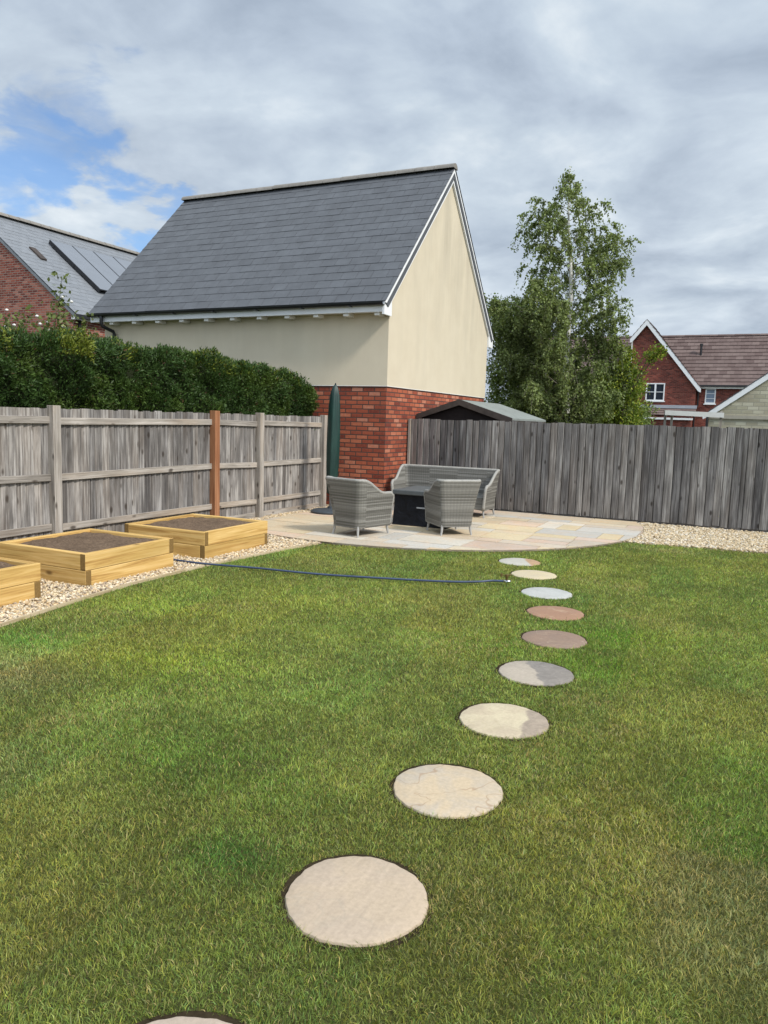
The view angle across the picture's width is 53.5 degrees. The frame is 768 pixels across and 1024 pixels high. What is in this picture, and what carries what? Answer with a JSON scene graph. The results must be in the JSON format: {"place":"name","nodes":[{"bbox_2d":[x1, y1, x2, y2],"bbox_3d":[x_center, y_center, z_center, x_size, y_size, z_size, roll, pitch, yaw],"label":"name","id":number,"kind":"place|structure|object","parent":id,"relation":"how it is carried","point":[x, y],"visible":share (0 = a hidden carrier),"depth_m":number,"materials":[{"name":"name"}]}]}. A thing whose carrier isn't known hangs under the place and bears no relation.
{"place":"outdoors","nodes":[
{"label":"outdoors","id":0,"kind":"place"},
{"bbox_2d":[0,212,139,353],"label":"house","id":1,"kind":"structure","parent":0,"point":[34,256],"depth_m":25.73,"materials":[{"name":"red brick"}]},
{"bbox_2d":[0,504,328,622],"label":"gravel path","id":2,"kind":"structure","parent":0,"point":[150,572],"depth_m":6.88,"materials":[{"name":"beige gravel"}]},
{"bbox_2d":[0,557,40,606],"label":"raised bed","id":3,"kind":"object","parent":2,"relation":"on","point":[20,580],"visible":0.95,"depth_m":6.11,"materials":[{"name":"wood"}]},
{"bbox_2d":[0,528,172,585],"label":"raised bed","id":4,"kind":"object","parent":2,"relation":"on","point":[88,557],"visible":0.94,"depth_m":7.10,"materials":[{"name":"wood"}]},
{"bbox_2d":[0,405,327,541],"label":"wooden fence","id":5,"kind":"object","parent":2,"relation":"on","point":[64,470],"visible":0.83,"depth_m":9.52,"materials":[{"name":"grey wood"}]},
{"bbox_2d":[125,513,267,558],"bbox_3d":[-2.167,0.266,8.894,1.133,0.297,1.181,5,8,25],"label":"raised bed","id":6,"kind":"object","parent":2,"relation":"on","point":[202,536],"visible":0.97,"depth_m":8.57,"materials":[{"name":"wood"}]},
{"bbox_2d":[86,163,493,503],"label":"house","id":7,"kind":"structure","parent":0,"point":[364,293],"depth_m":14.44,"materials":[{"name":"brick"}]},
{"bbox_2d":[0,542,767,1023],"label":"lawn","id":8,"kind":"structure","parent":0,"point":[224,1015],"depth_m":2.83,"materials":[{"name":"plant"}]},
{"bbox_2d":[0,543,317,626],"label":"edging board","id":9,"kind":"object","parent":8,"relation":"on","point":[42,611],"visible":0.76,"depth_m":6.78,"materials":[{"name":"wood"}]},
{"bbox_2d":[173,559,502,582],"bbox_3d":[-1.088,0.556,7.714,4.552,0.041,0.336,3,7,14],"label":"garden hose","id":10,"kind":"object","parent":8,"relation":"on","point":[387,578],"visible":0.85,"depth_m":7.38,"materials":[{"name":"blue rubber"}]},
{"bbox_2d":[0,0,767,402],"label":"sky","id":11,"kind":"structure","parent":0,"point":[113,113],"materials":[{"name":"white"}]},
{"bbox_2d":[264,510,643,551],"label":"patio","id":12,"kind":"structure","parent":0,"point":[503,531],"depth_m":10.46,"materials":[{"name":"stone"}]},
{"bbox_2d":[311,383,339,514],"bbox_3d":[-0.840,-1.020,12.222,0.630,2.075,0.630,5,8,25],"label":"parasol","id":13,"kind":"object","parent":12,"relation":"on","point":[333,445],"visible":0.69,"depth_m":12.12,"materials":[{"name":"green fabric"}]},
{"bbox_2d":[325,476,393,537],"bbox_3d":[-0.320,-0.090,10.122,0.654,0.763,0.761,8,9,40],"label":"armchair","id":14,"kind":"object","parent":12,"relation":"on","point":[358,504],"visible":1,"depth_m":9.88,"materials":[{"name":"wicker"}]},
{"bbox_2d":[392,486,448,528],"bbox_3d":[0.689,-0.087,11.358,0.866,0.509,0.863,5,8,25],"label":"patio table","id":15,"kind":"object","parent":12,"relation":"on","point":[409,506],"visible":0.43,"depth_m":11.06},
{"bbox_2d":[391,464,499,517],"bbox_3d":[1.005,-0.371,12.769,1.764,0.764,0.651,5,8,25],"label":"garden sofa","id":16,"kind":"object","parent":12,"relation":"on","point":[408,475],"visible":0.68,"depth_m":12.91,"materials":[{"name":"wicker"}]},
{"bbox_2d":[424,479,481,535],"bbox_3d":[0.913,-0.092,10.445,0.634,0.764,0.691,0,7,-17],"label":"armchair","id":17,"kind":"object","parent":12,"relation":"on","point":[449,502],"visible":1,"depth_m":10.18,"materials":[{"name":"wicker"}]},
{"bbox_2d":[416,399,545,422],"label":"garden shed","id":18,"kind":"structure","parent":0,"point":[459,409],"depth_m":13.99,"materials":[{"name":"grey wood"}]},
{"bbox_2d":[549,319,767,426],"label":"house","id":19,"kind":"structure","parent":0,"point":[701,373],"depth_m":47.71,"materials":[{"name":"brown tile"}]},
{"bbox_2d":[645,383,664,401],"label":"window","id":20,"kind":"structure","parent":19,"relation":"in","point":[656,393],"depth_m":48.18,"materials":[{"name":"white paint"}]},
{"bbox_2d":[703,389,715,404],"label":"window","id":21,"kind":"structure","parent":19,"relation":"in","point":[710,394],"depth_m":47.12,"materials":[{"name":"white paint"}]},
{"bbox_2d":[621,522,767,553],"bbox_3d":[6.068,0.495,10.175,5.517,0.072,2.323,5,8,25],"label":"gravel","id":22,"kind":"structure","parent":0,"point":[701,537],"depth_m":10.73,"materials":[{"name":"beige gravel"}]},
{"bbox_2d":[703,373,767,428],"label":"house","id":23,"kind":"structure","parent":0,"point":[746,407],"depth_m":31.80,"materials":[{"name":"stone"}]},
{"label":"ground","id":24,"kind":"structure","parent":0,"visible":0},
{"bbox_2d":[0,271,99,351],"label":"garden shrub","id":25,"kind":"object","parent":24,"relation":"on","point":[60,303],"visible":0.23,"depth_m":10.76,"materials":[{"name":"green plant"}]},
{"bbox_2d":[0,324,319,429],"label":"hedge","id":26,"kind":"object","parent":24,"relation":"on","point":[97,372],"visible":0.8,"depth_m":9.65,"materials":[{"name":"green plant"}]},
{"bbox_2d":[148,1016,230,1023],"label":"stepping stone","id":27,"kind":"object","parent":24,"relation":"on","point":[185,1020],"visible":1,"depth_m":1.94,"materials":[{"name":"beige stone"}]},
{"bbox_2d":[285,856,428,947],"bbox_3d":[-0.087,1.269,2.474,0.466,0.048,0.466,5,8,25],"label":"stepping stone","id":28,"kind":"object","parent":24,"relation":"on","point":[350,900],"visible":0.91,"depth_m":2.44,"materials":[{"name":"beige stone"}]},
{"bbox_2d":[393,764,502,818],"bbox_3d":[0.264,1.189,3.220,0.468,0.048,0.466,5,8,25],"label":"stepping stone","id":29,"kind":"object","parent":24,"relation":"on","point":[444,791],"visible":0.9,"depth_m":3.19,"materials":[{"name":"beige stone"}]},
{"bbox_2d":[459,703,548,738],"bbox_3d":[0.630,1.106,3.993,0.465,0.048,0.466,5,8,25],"label":"stepping stone","id":30,"kind":"object","parent":24,"relation":"on","point":[499,720],"visible":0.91,"depth_m":3.96,"materials":[{"name":"beige stone"}]},
{"bbox_2d":[500,573,511,586],"bbox_3d":[1.167,0.681,7.295,0.108,0.184,0.034,4,7,17],"label":"sprinkler","id":31,"kind":"object","parent":24,"relation":"on","point":[506,580],"visible":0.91,"depth_m":7.28,"materials":[{"name":"green metal"}]},
{"bbox_2d":[499,558,540,565],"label":"stepping stone","id":32,"kind":"object","parent":24,"relation":"on","point":[521,561],"visible":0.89,"depth_m":8.54,"materials":[{"name":"grey stone"}]},
{"bbox_2d":[484,293,557,419],"bbox_3d":[3.841,-3.495,21.279,2.506,5.154,1.597,3,7,9],"label":"leafy tree","id":33,"kind":"object","parent":24,"relation":"on","point":[497,396],"visible":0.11,"depth_m":21.21,"materials":[{"name":"green plant"}]},
{"bbox_2d":[511,570,556,579],"bbox_3d":[1.551,0.664,7.872,0.465,0.048,0.466,5,8,25],"label":"stepping stone","id":34,"kind":"object","parent":24,"relation":"on","point":[537,575],"visible":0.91,"depth_m":7.83,"materials":[{"name":"beige stone"}]},
{"bbox_2d":[498,661,573,685],"bbox_3d":[0.952,1.022,4.766,0.465,0.048,0.466,5,8,25],"label":"stepping stone","id":35,"kind":"object","parent":24,"relation":"on","point":[536,673],"visible":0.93,"depth_m":4.73,"materials":[{"name":"grey stone"}]},
{"bbox_2d":[490,324,591,423],"bbox_3d":[4.256,-2.939,19.924,2.669,4.402,2.632,-1,8,-23],"label":"birch tree","id":36,"kind":"object","parent":24,"relation":"on","point":[521,405],"visible":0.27,"depth_m":19.72,"materials":[{"name":"green plant"}]},
{"bbox_2d":[521,587,571,598],"bbox_3d":[1.502,0.764,7.030,0.465,0.048,0.465,5,8,25],"label":"stepping stone","id":37,"kind":"object","parent":24,"relation":"on","point":[545,593],"visible":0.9,"depth_m":7.00,"materials":[{"name":"grey stone"}]},
{"bbox_2d":[521,630,586,648],"bbox_3d":[1.236,0.938,5.531,0.466,0.048,0.467,5,8,25],"label":"stepping stone","id":38,"kind":"object","parent":24,"relation":"on","point":[554,638],"visible":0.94,"depth_m":5.50,"materials":[{"name":"stone"}]},
{"bbox_2d":[526,606,583,620],"bbox_3d":[1.416,0.850,6.301,0.465,0.048,0.466,5,8,25],"label":"stepping stone","id":39,"kind":"object","parent":24,"relation":"on","point":[557,613],"visible":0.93,"depth_m":6.27,"materials":[{"name":"stone"}]},
{"bbox_2d":[484,166,644,424],"bbox_3d":[4.468,-4.690,19.558,4.126,7.979,3.862,5,8,25],"label":"birch tree","id":40,"kind":"object","parent":24,"relation":"on","point":[550,310],"visible":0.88,"depth_m":19.00,"materials":[{"name":"green plant"}]},
{"bbox_2d":[407,419,767,531],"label":"wooden fence","id":41,"kind":"object","parent":24,"relation":"on","point":[711,477],"visible":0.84,"depth_m":12.44,"materials":[{"name":"grey wood"}]},
{"bbox_2d":[545,354,659,424],"bbox_3d":[5.870,-2.604,20.944,3.468,3.590,1.869,5,8,25],"label":"leafy tree","id":42,"kind":"object","parent":24,"relation":"on","point":[647,415],"visible":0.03,"depth_m":20.30,"materials":[{"name":"green plant"}]},
{"bbox_2d":[587,335,667,424],"bbox_3d":[6.053,-2.529,19.261,1.952,3.851,1.321,5,8,25],"label":"leafy shrub","id":43,"kind":"object","parent":24,"relation":"on","point":[636,419],"visible":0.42,"depth_m":19.05,"materials":[{"name":"green plant"}]},
{"bbox_2d":[663,410,723,427],"bbox_3d":[9.716,-2.124,24.090,1.755,2.160,0.185,5,8,25],"label":"pergola","id":44,"kind":"object","parent":24,"relation":"on","point":[720,415],"visible":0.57,"depth_m":23.91,"materials":[{"name":"white paint"}]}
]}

